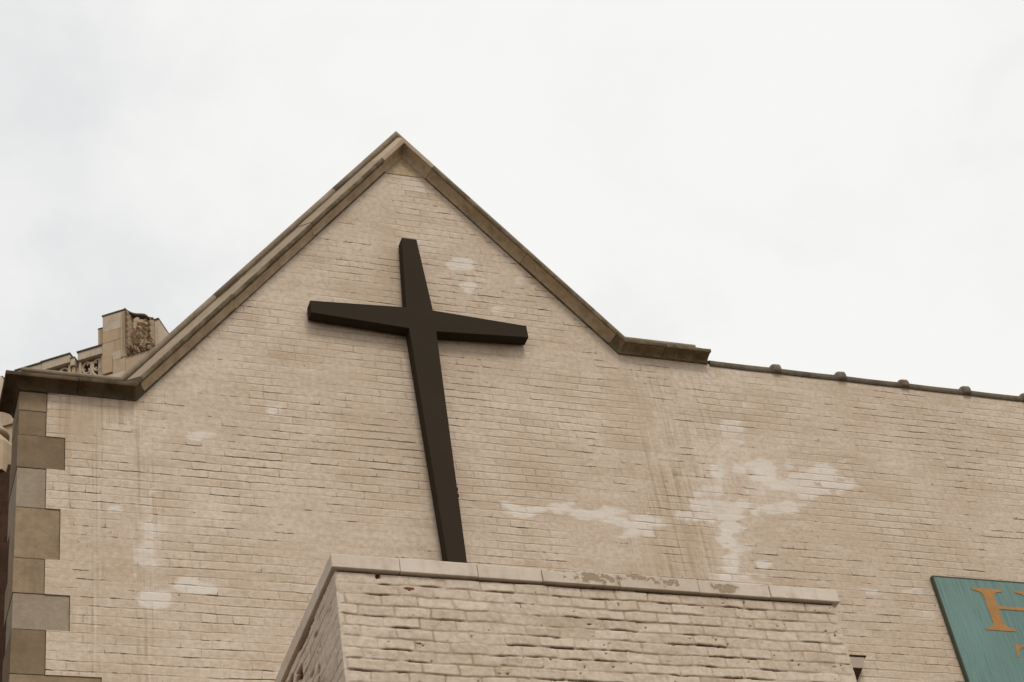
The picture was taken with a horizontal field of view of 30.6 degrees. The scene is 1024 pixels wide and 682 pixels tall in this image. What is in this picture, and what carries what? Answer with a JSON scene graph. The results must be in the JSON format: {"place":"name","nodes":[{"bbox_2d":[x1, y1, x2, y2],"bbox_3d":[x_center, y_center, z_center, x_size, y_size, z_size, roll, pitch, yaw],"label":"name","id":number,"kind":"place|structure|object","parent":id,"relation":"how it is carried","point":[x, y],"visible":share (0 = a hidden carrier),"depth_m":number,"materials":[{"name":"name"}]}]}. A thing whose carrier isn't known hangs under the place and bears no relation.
{"place":"outdoors","nodes":[
{"label":"outdoors","id":0,"kind":"place"},
{"bbox_2d":[0,376,11,681],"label":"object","id":1,"kind":"object","parent":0,"point":[5,453],"visible":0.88,"depth_m":15.98,"materials":[{"name":"stone"}]},
{"bbox_2d":[1,308,168,443],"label":"church tower","id":2,"kind":"structure","parent":0,"point":[127,340],"depth_m":41.12,"materials":[{"name":"stone"}]},
{"bbox_2d":[0,131,1023,681],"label":"gabled building","id":3,"kind":"structure","parent":0,"point":[210,485],"depth_m":15.13,"materials":[{"name":"brick"}]},
{"bbox_2d":[307,238,527,562],"bbox_3d":[-0.633,0.612,15.007,1.896,3.885,0.120,7,-43,-19],"label":"cross","id":4,"kind":"object","parent":3,"relation":"attached to","point":[419,323],"depth_m":15.39,"materials":[{"name":"black paint"}]},
{"bbox_2d":[849,654,865,680],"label":"wall light fixture","id":5,"kind":"object","parent":3,"relation":"attached to","point":[857,662],"visible":0.48,"depth_m":14.70,"materials":[{"name":"white metal"}]},
{"bbox_2d":[930,575,1023,681],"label":"painted sign","id":6,"kind":"object","parent":3,"relation":"attached to","point":[984,620],"visible":1,"depth_m":15.49,"materials":[{"name":"teal paint"}]},
{"bbox_2d":[0,0,1023,395],"label":"sky","id":7,"kind":"structure","parent":0,"point":[831,187],"materials":[{"name":"white"}]},
{"bbox_2d":[274,554,856,681],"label":"brick annex","id":8,"kind":"object","parent":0,"point":[372,619],"visible":1,"depth_m":11.30,"materials":[{"name":"painted brick"},{"name":"limestone"}]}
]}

